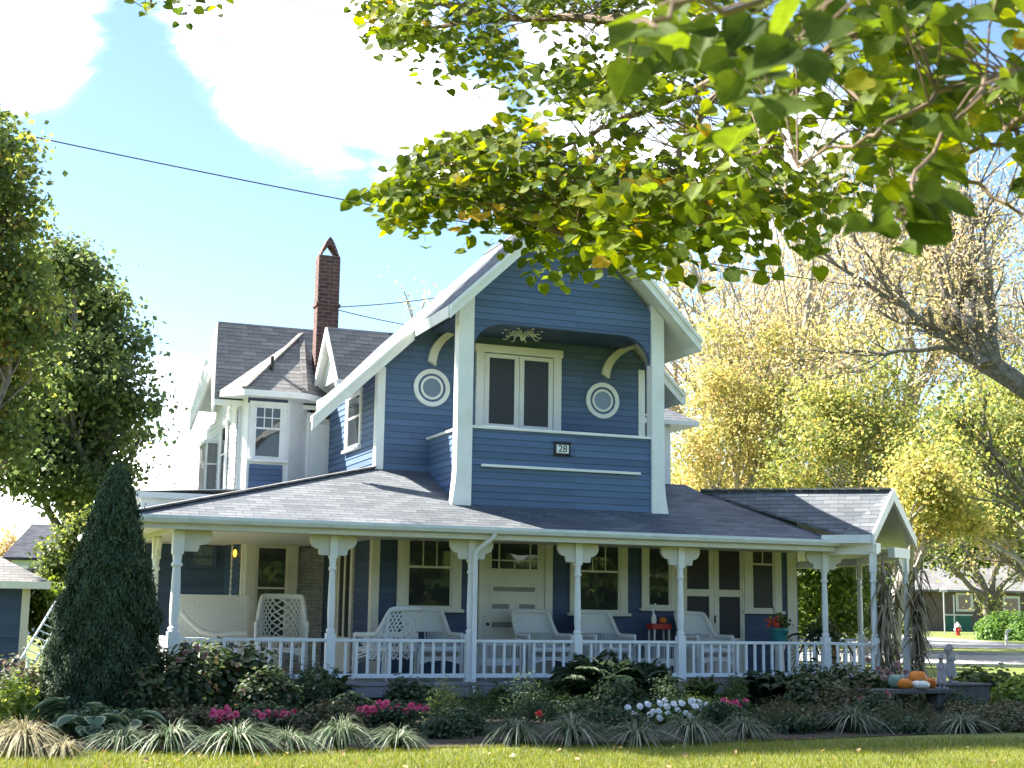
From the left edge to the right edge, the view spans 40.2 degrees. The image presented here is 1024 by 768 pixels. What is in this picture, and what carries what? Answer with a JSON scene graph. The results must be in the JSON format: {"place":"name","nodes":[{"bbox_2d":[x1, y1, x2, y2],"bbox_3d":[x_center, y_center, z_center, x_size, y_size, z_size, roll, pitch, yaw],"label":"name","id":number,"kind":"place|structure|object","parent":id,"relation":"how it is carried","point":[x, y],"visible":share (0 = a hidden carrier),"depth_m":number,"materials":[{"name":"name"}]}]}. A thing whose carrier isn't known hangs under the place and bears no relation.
{"place":"outdoors","nodes":[
{"label":"outdoors","id":0,"kind":"place"},
{"bbox_2d":[0,705,1007,750],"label":"garden bed ground","id":1,"kind":"structure","parent":0,"point":[467,740],"depth_m":18.84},
{"bbox_2d":[0,668,45,728],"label":"shrub","id":2,"kind":"object","parent":1,"relation":"on","point":[16,705],"visible":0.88,"depth_m":19.27,"materials":[{"name":"green plant"}]},
{"bbox_2d":[0,647,46,724],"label":"shrub","id":3,"kind":"object","parent":1,"relation":"on","point":[32,675],"visible":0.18,"depth_m":20.21,"materials":[{"name":"green plant"}]},
{"bbox_2d":[0,715,75,759],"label":"straw grass clump","id":4,"kind":"object","parent":1,"relation":"on","point":[23,738],"visible":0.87,"depth_m":15.64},
{"bbox_2d":[31,696,108,722],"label":"hosta","id":5,"kind":"object","parent":1,"relation":"on","point":[50,707],"visible":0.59,"depth_m":18.68,"materials":[{"name":"green plant"}]},
{"bbox_2d":[40,713,129,742],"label":"hosta","id":6,"kind":"object","parent":1,"relation":"on","point":[65,723],"visible":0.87,"depth_m":17.10,"materials":[{"name":"green plant"}]},
{"bbox_2d":[44,703,132,739],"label":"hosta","id":7,"kind":"object","parent":1,"relation":"on","point":[72,733],"visible":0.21,"depth_m":17.80,"materials":[{"name":"green plant"}]},
{"bbox_2d":[36,462,169,722],"bbox_3d":[-5.972,3.095,20.665,1.886,3.927,1.960,4,-10,-21],"label":"conical evergreen","id":8,"kind":"object","parent":1,"relation":"on","point":[103,644],"visible":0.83,"depth_m":20.14,"materials":[{"name":"green plant"}]},
{"bbox_2d":[77,722,160,753],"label":"liriope clump","id":9,"kind":"object","parent":1,"relation":"on","point":[118,738],"visible":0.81,"depth_m":16.29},
{"bbox_2d":[92,708,165,732],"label":"hosta","id":10,"kind":"object","parent":1,"relation":"on","point":[147,716],"visible":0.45,"depth_m":18.14,"materials":[{"name":"green plant"}]},
{"bbox_2d":[120,663,180,728],"bbox_3d":[-5.080,4.403,19.741,0.875,0.945,0.703,4,-10,-21],"label":"shrub","id":11,"kind":"object","parent":1,"relation":"on","point":[142,695],"visible":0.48,"depth_m":19.66,"materials":[{"name":"green plant"}]},
{"bbox_2d":[121,715,238,756],"bbox_3d":[-4.031,4.195,16.430,1.790,0.565,1.472,2,-13,-42],"label":"liriope clump","id":12,"kind":"object","parent":1,"relation":"on","point":[167,739],"visible":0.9,"depth_m":16.30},
{"bbox_2d":[151,638,221,712],"bbox_3d":[-5.007,4.401,20.677,1.036,1.276,1.286,-5,-11,32],"label":"rose bush","id":13,"kind":"object","parent":1,"relation":"on","point":[182,678],"visible":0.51,"depth_m":20.60,"materials":[{"name":"green plant"}]},
{"bbox_2d":[136,703,247,732],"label":"shrub","id":14,"kind":"object","parent":1,"relation":"on","point":[173,716],"visible":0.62,"depth_m":18.92,"materials":[{"name":"green plant"}]},
{"bbox_2d":[190,636,289,710],"bbox_3d":[-4.371,4.595,21.832,2.018,1.314,1.309,4,-10,-21],"label":"hydrangea","id":15,"kind":"object","parent":1,"relation":"on","point":[231,671],"visible":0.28,"depth_m":21.56,"materials":[{"name":"green plant"}]},
{"bbox_2d":[169,718,315,758],"bbox_3d":[-3.184,4.176,16.422,1.993,0.569,1.725,-7,-13,11],"label":"liriope clump","id":16,"kind":"object","parent":1,"relation":"on","point":[239,739],"visible":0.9,"depth_m":16.22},
{"bbox_2d":[207,700,303,734],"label":"shrub","id":17,"kind":"object","parent":1,"relation":"on","point":[277,723],"visible":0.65,"depth_m":19.14,"materials":[{"name":"green plant"}]},
{"bbox_2d":[230,664,304,715],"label":"shrub","id":18,"kind":"object","parent":1,"relation":"on","point":[262,687],"visible":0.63,"depth_m":20.91,"materials":[{"name":"green plant"}]},
{"bbox_2d":[248,726,337,754],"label":"liriope clump","id":19,"kind":"object","parent":1,"relation":"on","point":[290,744],"visible":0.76,"depth_m":16.53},
{"bbox_2d":[282,656,339,718],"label":"shrub","id":20,"kind":"object","parent":1,"relation":"on","point":[320,691],"visible":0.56,"depth_m":21.64,"materials":[{"name":"green plant"}]},
{"bbox_2d":[281,695,372,733],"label":"shrub","id":21,"kind":"object","parent":1,"relation":"on","point":[305,722],"visible":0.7,"depth_m":19.11,"materials":[{"name":"green plant"}]},
{"bbox_2d":[298,713,389,753],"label":"liriope clump","id":22,"kind":"object","parent":1,"relation":"on","point":[342,733],"visible":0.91,"depth_m":16.83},
{"bbox_2d":[359,698,421,728],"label":"shrub","id":23,"kind":"object","parent":1,"relation":"on","point":[386,716],"visible":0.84,"depth_m":20.08,"materials":[{"name":"green plant"}]},
{"bbox_2d":[354,722,432,752],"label":"liriope clump","id":24,"kind":"object","parent":1,"relation":"on","point":[394,738],"visible":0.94,"depth_m":17.03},
{"bbox_2d":[380,673,440,716],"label":"shrub","id":25,"kind":"object","parent":1,"relation":"on","point":[417,695],"visible":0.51,"depth_m":22.40,"materials":[{"name":"green plant"}]},
{"bbox_2d":[416,707,474,738],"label":"shrub","id":26,"kind":"object","parent":1,"relation":"on","point":[434,728],"visible":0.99,"depth_m":18.58,"materials":[{"name":"green plant"}]},
{"bbox_2d":[438,703,495,736],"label":"shrub","id":27,"kind":"object","parent":1,"relation":"on","point":[477,721],"visible":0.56,"depth_m":19.15,"materials":[{"name":"green plant"}]},
{"bbox_2d":[477,670,554,719],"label":"shrub","id":28,"kind":"object","parent":1,"relation":"on","point":[526,693],"visible":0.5,"depth_m":22.45,"materials":[{"name":"green plant"}]},
{"bbox_2d":[473,713,559,748],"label":"liriope clump","id":29,"kind":"object","parent":1,"relation":"on","point":[518,732],"visible":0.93,"depth_m":17.92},
{"bbox_2d":[488,692,566,726],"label":"shrub","id":30,"kind":"object","parent":1,"relation":"on","point":[549,713],"visible":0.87,"depth_m":21.00,"materials":[{"name":"green plant"}]},
{"bbox_2d":[524,711,621,747],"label":"liriope clump","id":31,"kind":"object","parent":1,"relation":"on","point":[573,731],"visible":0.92,"depth_m":17.99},
{"bbox_2d":[548,649,657,706],"bbox_3d":[1.548,4.983,23.709,1.843,0.997,1.891,-1,-9,9],"label":"fern","id":32,"kind":"object","parent":1,"relation":"on","point":[586,674],"visible":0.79,"depth_m":23.37,"materials":[{"name":"green plant"}]},
{"bbox_2d":[560,703,659,731],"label":"shrub","id":33,"kind":"object","parent":1,"relation":"on","point":[599,715],"visible":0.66,"depth_m":20.45,"materials":[{"name":"green plant"}]},
{"bbox_2d":[583,677,656,718],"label":"shrub","id":34,"kind":"object","parent":1,"relation":"on","point":[621,695],"visible":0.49,"depth_m":22.21,"materials":[{"name":"green plant"}]},
{"bbox_2d":[622,652,688,702],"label":"fern","id":35,"kind":"object","parent":1,"relation":"on","point":[651,672],"visible":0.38,"depth_m":24.02,"materials":[{"name":"green plant"}]},
{"bbox_2d":[650,710,733,746],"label":"liriope clump","id":36,"kind":"object","parent":1,"relation":"on","point":[690,729],"visible":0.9,"depth_m":18.38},
{"bbox_2d":[643,696,741,724],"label":"shrub","id":37,"kind":"object","parent":1,"relation":"on","point":[687,706],"visible":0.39,"depth_m":21.80,"materials":[{"name":"green plant"}]},
{"bbox_2d":[692,698,756,729],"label":"shrub","id":38,"kind":"object","parent":1,"relation":"on","point":[718,712],"visible":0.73,"depth_m":20.96,"materials":[{"name":"green plant"}]},
{"bbox_2d":[713,712,784,742],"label":"liriope clump","id":39,"kind":"object","parent":1,"relation":"on","point":[744,729],"visible":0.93,"depth_m":19.15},
{"bbox_2d":[730,669,802,704],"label":"fern","id":40,"kind":"object","parent":1,"relation":"on","point":[766,685],"visible":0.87,"depth_m":24.95,"materials":[{"name":"green plant"}]},
{"bbox_2d":[735,694,829,731],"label":"shrub","id":41,"kind":"object","parent":1,"relation":"on","point":[775,711],"visible":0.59,"depth_m":20.65,"materials":[{"name":"green plant"}]},
{"bbox_2d":[761,708,822,733],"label":"shrub","id":42,"kind":"object","parent":1,"relation":"on","point":[799,725],"visible":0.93,"depth_m":20.18,"materials":[{"name":"green plant"}]},
{"bbox_2d":[783,670,851,714],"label":"hydrangea","id":43,"kind":"object","parent":1,"relation":"on","point":[803,690],"visible":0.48,"depth_m":24.21,"materials":[{"name":"green plant"}]},
{"bbox_2d":[806,679,879,716],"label":"shrub","id":44,"kind":"object","parent":1,"relation":"on","point":[843,695],"visible":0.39,"depth_m":23.42,"materials":[{"name":"green plant"}]},
{"bbox_2d":[806,704,898,735],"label":"liriope clump","id":45,"kind":"object","parent":1,"relation":"on","point":[855,721],"visible":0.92,"depth_m":20.55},
{"bbox_2d":[825,663,887,694],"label":"hydrangea","id":46,"kind":"object","parent":1,"relation":"on","point":[873,679],"visible":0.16,"depth_m":24.92,"materials":[{"name":"green plant"}]},
{"bbox_2d":[850,688,904,719],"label":"shrub","id":47,"kind":"object","parent":1,"relation":"on","point":[871,701],"visible":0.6,"depth_m":22.55,"materials":[{"name":"green plant"}]},
{"bbox_2d":[875,712,934,734],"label":"shrub","id":48,"kind":"object","parent":1,"relation":"on","point":[910,725],"visible":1,"depth_m":20.51,"materials":[{"name":"green plant"}]},
{"bbox_2d":[859,688,953,713],"bbox_3d":[6.771,5.466,23.978,1.616,0.476,0.470,4,-10,-21],"label":"stone bench","id":49,"kind":"object","parent":1,"relation":"on","point":[937,696],"visible":0.43,"depth_m":23.99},
{"bbox_2d":[860,695,965,731],"bbox_3d":[6.202,5.021,21.380,1.985,0.530,1.540,4,-10,-21],"label":"shrub","id":50,"kind":"object","parent":1,"relation":"on","point":[896,716],"visible":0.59,"depth_m":21.40,"materials":[{"name":"green plant"}]},
{"bbox_2d":[929,682,991,703],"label":"stone block","id":51,"kind":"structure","parent":1,"relation":"on","point":[980,690],"depth_m":25.11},
{"bbox_2d":[929,711,1003,735],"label":"liriope clump","id":52,"kind":"object","parent":1,"relation":"on","point":[959,722],"visible":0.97,"depth_m":20.85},
{"bbox_2d":[941,698,1023,732],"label":"shrub","id":53,"kind":"object","parent":1,"relation":"on","point":[1008,717],"visible":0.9,"depth_m":21.30,"materials":[{"name":"green plant"}]},
{"bbox_2d":[953,663,1020,703],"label":"shrub","id":54,"kind":"object","parent":1,"relation":"on","point":[981,675],"visible":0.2,"depth_m":26.94,"materials":[{"name":"green plant"}]},
{"bbox_2d":[990,673,1023,708],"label":"shrub","id":55,"kind":"object","parent":1,"relation":"on","point":[1012,688],"visible":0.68,"depth_m":25.68,"materials":[{"name":"green plant"}]},
{"bbox_2d":[0,631,1023,767],"bbox_3d":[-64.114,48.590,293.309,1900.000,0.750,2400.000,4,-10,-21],"label":"ground","id":56,"kind":"structure","parent":0,"point":[936,634],"depth_m":17.80,"materials":[{"name":"plant"}]},
{"bbox_2d":[0,557,50,677],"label":"blue garage","id":57,"kind":"structure","parent":56,"relation":"on","point":[18,583],"depth_m":30.87,"materials":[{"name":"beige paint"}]},
{"bbox_2d":[2,524,60,634],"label":"neighbour house","id":58,"kind":"structure","parent":56,"relation":"on","point":[24,544],"depth_m":63.16,"materials":[{"name":"grey paint"}]},
{"bbox_2d":[27,575,65,654],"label":"lime shrub","id":59,"kind":"object","parent":56,"relation":"on","point":[39,607],"visible":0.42,"depth_m":32.67,"materials":[{"name":"green plant"}]},
{"bbox_2d":[0,99,94,491],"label":"maple tree","id":60,"kind":"object","parent":56,"relation":"on","point":[26,313],"visible":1,"depth_m":36.24,"materials":[{"name":"green plant"}]},
{"bbox_2d":[22,501,93,592],"bbox_3d":[-12.512,5.819,39.961,2.913,4.962,2.551,4,-10,-21],"label":"tree","id":61,"kind":"object","parent":56,"relation":"on","point":[67,540],"visible":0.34,"depth_m":39.70,"materials":[{"name":"green plant"}]},
{"bbox_2d":[0,229,187,535],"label":"dark tree","id":62,"kind":"object","parent":56,"relation":"on","point":[108,401],"visible":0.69,"depth_m":42.83,"materials":[{"name":"green plant"}]},
{"bbox_2d":[77,234,916,707],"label":"house","id":63,"kind":"structure","parent":56,"relation":"on","point":[463,464],"depth_m":27.52,"materials":[{"name":"blue paint"}]},
{"bbox_2d":[178,594,249,658],"bbox_3d":[-5.709,4.773,26.795,1.494,1.472,1.100,4,-10,-21],"label":"porch settee","id":64,"kind":"object","parent":63,"relation":"on","point":[213,616],"visible":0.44,"depth_m":27.28,"materials":[{"name":"white wicker"}]},
{"bbox_2d":[246,401,287,462],"bbox_3d":[-5.215,1.024,29.927,0.880,1.300,0.100,4,-10,-21],"label":"window","id":65,"kind":"structure","parent":63,"relation":"in","point":[267,431],"depth_m":29.95,"materials":[{"name":"white paint"}]},
{"bbox_2d":[240,544,299,644],"bbox_3d":[-5.069,4.336,29.471,1.205,2.280,0.080,4,-10,-21],"label":"door","id":66,"kind":"structure","parent":63,"relation":"in","point":[270,569],"depth_m":29.50,"materials":[{"name":"beige paint"}]},
{"bbox_2d":[253,594,309,669],"bbox_3d":[-4.392,4.725,26.652,1.039,1.458,0.920,2,-9,-9],"label":"wicker armchair","id":67,"kind":"object","parent":63,"relation":"on","point":[303,624],"visible":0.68,"depth_m":26.92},
{"bbox_2d":[333,547,354,672],"bbox_3d":[-3.415,4.469,28.385,0.070,2.650,1.380,4,-10,-21],"label":"side door","id":68,"kind":"structure","parent":63,"relation":"in","point":[344,574],"depth_m":28.32,"materials":[{"name":"beige paint"}]},
{"bbox_2d":[341,386,363,453],"bbox_3d":[-3.274,0.752,28.726,0.100,1.260,1.280,4,-10,-21],"label":"window","id":69,"kind":"structure","parent":63,"relation":"in","point":[353,412],"depth_m":28.70,"materials":[{"name":"white paint"}]},
{"bbox_2d":[351,606,420,680],"bbox_3d":[-2.175,4.604,24.900,0.946,1.288,1.058,-6,-11,34],"label":"wicker armchair","id":70,"kind":"object","parent":63,"relation":"on","point":[410,633],"visible":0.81,"depth_m":24.58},
{"bbox_2d":[396,540,463,612],"bbox_3d":[-1.581,3.573,27.041,1.401,1.646,0.100,4,-10,-21],"label":"window","id":71,"kind":"structure","parent":63,"relation":"in","point":[429,574],"depth_m":27.04,"materials":[{"name":"beige paint"}]},
{"bbox_2d":[413,369,449,406],"bbox_3d":[-1.586,0.077,27.648,0.750,0.750,0.060,4,-10,-21],"label":"round window","id":72,"kind":"structure","parent":63,"relation":"in","point":[431,388],"depth_m":27.63,"materials":[{"name":"white paint"}]},
{"bbox_2d":[402,607,463,678],"bbox_3d":[-1.537,4.793,25.994,1.036,1.288,0.946,6,-11,-29],"label":"wicker armchair","id":73,"kind":"object","parent":63,"relation":"on","point":[432,619],"visible":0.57,"depth_m":26.30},
{"bbox_2d":[476,643,521,678],"bbox_3d":[-0.244,5.138,25.989,0.724,0.640,0.484,4,-10,-21],"label":"wicker side table","id":74,"kind":"object","parent":63,"relation":"on","point":[498,661],"visible":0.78,"depth_m":25.87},
{"bbox_2d":[477,543,552,673],"bbox_3d":[0.071,4.299,27.608,1.641,2.830,0.105,4,-10,-21],"label":"door","id":75,"kind":"structure","parent":63,"relation":"in","point":[511,576],"depth_m":27.61,"materials":[{"name":"beige paint"}]},
{"bbox_2d":[475,343,562,430],"bbox_3d":[0.133,0.586,28.228,1.910,2.700,0.095,4,-10,-21],"label":"french window","id":76,"kind":"structure","parent":63,"relation":"in","point":[521,391],"depth_m":28.30,"materials":[{"name":"white paint"}]},
{"bbox_2d":[509,609,572,678],"bbox_3d":[0.512,4.952,26.791,1.036,1.288,0.946,6,-11,-31],"label":"wicker armchair","id":77,"kind":"object","parent":63,"relation":"on","point":[525,622],"visible":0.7,"depth_m":27.07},
{"bbox_2d":[567,547,630,615],"bbox_3d":[1.771,3.848,28.343,1.385,1.675,0.100,4,-10,-21],"label":"window","id":78,"kind":"structure","parent":63,"relation":"in","point":[603,580],"depth_m":28.39,"materials":[{"name":"beige paint"}]},
{"bbox_2d":[586,383,618,418],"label":"round window","id":79,"kind":"structure","parent":63,"relation":"in","point":[602,400],"depth_m":28.97,"materials":[{"name":"white paint"}]},
{"bbox_2d":[580,610,635,663],"bbox_3d":[1.763,5.050,27.277,1.036,1.288,0.946,7,-11,-33],"label":"wicker armchair","id":80,"kind":"object","parent":63,"relation":"on","point":[598,621],"visible":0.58,"depth_m":27.61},
{"bbox_2d":[639,548,676,610],"bbox_3d":[3.038,3.908,28.842,0.896,1.517,0.100,4,-10,-21],"label":"window","id":81,"kind":"structure","parent":63,"relation":"in","point":[658,578],"depth_m":28.83,"materials":[{"name":"beige paint"}]},
{"bbox_2d":[673,611,734,677],"bbox_3d":[3.784,5.198,28.010,1.036,1.288,0.946,7,-11,-35],"label":"wicker armchair","id":82,"kind":"object","parent":63,"relation":"on","point":[696,622],"visible":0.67,"depth_m":28.25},
{"bbox_2d":[676,550,744,672],"bbox_3d":[4.147,4.624,29.209,1.618,2.820,0.075,4,-10,-21],"label":"screen door","id":83,"kind":"structure","parent":63,"relation":"in","point":[713,585],"depth_m":29.30,"materials":[{"name":"beige paint"}]},
{"bbox_2d":[743,551,785,613],"bbox_3d":[5.338,4.091,29.736,1.010,1.564,0.100,4,-10,-21],"label":"window","id":84,"kind":"structure","parent":63,"relation":"in","point":[762,570],"depth_m":29.73,"materials":[{"name":"beige paint"}]},
{"bbox_2d":[784,615,852,672],"bbox_3d":[6.303,5.400,28.899,1.801,1.251,0.727,4,-10,-21],"label":"fern","id":85,"kind":"object","parent":63,"relation":"on","point":[814,632],"visible":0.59,"depth_m":28.92,"materials":[{"name":"plant"}]},
{"bbox_2d":[855,555,916,677],"bbox_3d":[7.154,4.705,26.906,1.104,2.798,1.170,4,-10,-21],"label":"corn stalk bundle","id":86,"kind":"object","parent":63,"relation":"attached to","point":[887,607],"visible":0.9,"depth_m":26.81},
{"bbox_2d":[899,559,940,677],"bbox_3d":[8.137,5.017,28.223,0.878,3.006,0.920,9,-12,-41],"label":"corn stalk bundle","id":87,"kind":"object","parent":63,"relation":"attached to","point":[919,640],"visible":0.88,"depth_m":28.15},
{"bbox_2d":[0,734,1023,767],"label":"grass","id":88,"kind":"structure","parent":56,"relation":"on","point":[740,756],"depth_m":16.11,"materials":[{"name":"plant"}]},
{"bbox_2d":[114,0,1023,295],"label":"overhanging linden","id":89,"kind":"object","parent":56,"relation":"on","point":[624,206],"visible":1,"depth_m":6.83,"materials":[{"name":"green plant"}]},
{"bbox_2d":[587,718,683,748],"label":"liriope clump","id":90,"kind":"object","parent":56,"relation":"on","point":[633,733],"visible":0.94,"depth_m":18.02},
{"bbox_2d":[655,228,856,470],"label":"autumn tree","id":91,"kind":"object","parent":56,"relation":"on","point":[676,408],"visible":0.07,"depth_m":69.08,"materials":[{"name":"yellow plant"}]},
{"bbox_2d":[671,296,871,490],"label":"street tree","id":92,"kind":"object","parent":56,"relation":"on","point":[702,452],"visible":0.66,"depth_m":57.01,"materials":[{"name":"yellow plant"}]},
{"bbox_2d":[633,130,971,647],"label":"autumn tree","id":93,"kind":"object","parent":56,"relation":"on","point":[805,315],"visible":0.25,"depth_m":61.66,"materials":[{"name":"yellow plant"}]},
{"bbox_2d":[736,283,971,654],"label":"street tree","id":94,"kind":"object","parent":56,"relation":"on","point":[831,443],"visible":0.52,"depth_m":52.59,"materials":[{"name":"yellow plant"}]},
{"bbox_2d":[797,561,911,663],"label":"street tree","id":95,"kind":"object","parent":56,"relation":"on","point":[842,596],"visible":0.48,"depth_m":42.79,"materials":[{"name":"green plant"}]},
{"bbox_2d":[722,68,1023,586],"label":"autumn tree","id":96,"kind":"object","parent":56,"relation":"on","point":[893,566],"visible":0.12,"depth_m":66.26,"materials":[{"name":"yellow plant"}]},
{"bbox_2d":[761,126,1023,419],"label":"grey limbed tree","id":97,"kind":"object","parent":56,"relation":"on","point":[972,342],"visible":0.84,"depth_m":30.76,"materials":[{"name":"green plant"}]},
{"bbox_2d":[853,342,1023,566],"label":"street tree","id":98,"kind":"object","parent":56,"relation":"on","point":[1017,413],"visible":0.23,"depth_m":48.82,"materials":[{"name":"yellow plant"}]},
{"bbox_2d":[865,422,1016,662],"bbox_3d":[11.979,4.968,39.433,4.822,7.283,6.600,-2,-10,14],"label":"street tree","id":99,"kind":"object","parent":56,"relation":"on","point":[943,512],"visible":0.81,"depth_m":38.68,"materials":[{"name":"yellow plant"}]},
{"bbox_2d":[863,179,1023,581],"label":"autumn tree","id":100,"kind":"object","parent":56,"relation":"on","point":[1004,560],"visible":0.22,"depth_m":60.94,"materials":[{"name":"yellow plant"}]},
{"bbox_2d":[891,562,1023,631],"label":"brown house","id":101,"kind":"structure","parent":56,"relation":"on","point":[966,618],"depth_m":113.05,"materials":[{"name":"brown wood"}]},
{"bbox_2d":[917,528,1023,617],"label":"street tree","id":102,"kind":"object","parent":56,"relation":"on","point":[933,563],"visible":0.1,"depth_m":93.34,"materials":[{"name":"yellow plant"}]},
{"bbox_2d":[920,535,1023,621],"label":"spreading tree","id":103,"kind":"object","parent":56,"relation":"on","point":[990,596],"visible":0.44,"depth_m":81.88,"materials":[{"name":"yellow plant"}]},
{"bbox_2d":[921,367,1023,609],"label":"leaning tree","id":104,"kind":"object","parent":56,"relation":"on","point":[1006,473],"visible":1,"depth_m":33.77,"materials":[{"name":"yellow plant"}]},
{"bbox_2d":[973,610,1023,640],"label":"clipped bush","id":105,"kind":"object","parent":56,"relation":"on","point":[989,629],"visible":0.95,"depth_m":73.59,"materials":[{"name":"green plant"}]},
{"bbox_2d":[0,0,1023,543],"label":"sky","id":106,"kind":"structure","parent":0,"point":[280,93],"materials":[{"name":"blue"}]},
{"bbox_2d":[36,137,1019,307],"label":"power cable","id":107,"kind":"object","parent":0,"point":[429,215],"visible":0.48,"depth_m":42.85,"materials":[{"name":"rubber"}]},
{"bbox_2d":[799,652,1023,663],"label":"road","id":108,"kind":"structure","parent":0,"point":[988,659],"depth_m":51.58,"materials":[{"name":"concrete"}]},
{"bbox_2d":[846,635,1023,648],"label":"road","id":109,"kind":"structure","parent":0,"point":[934,642],"depth_m":66.54,"materials":[{"name":"asphalt"}]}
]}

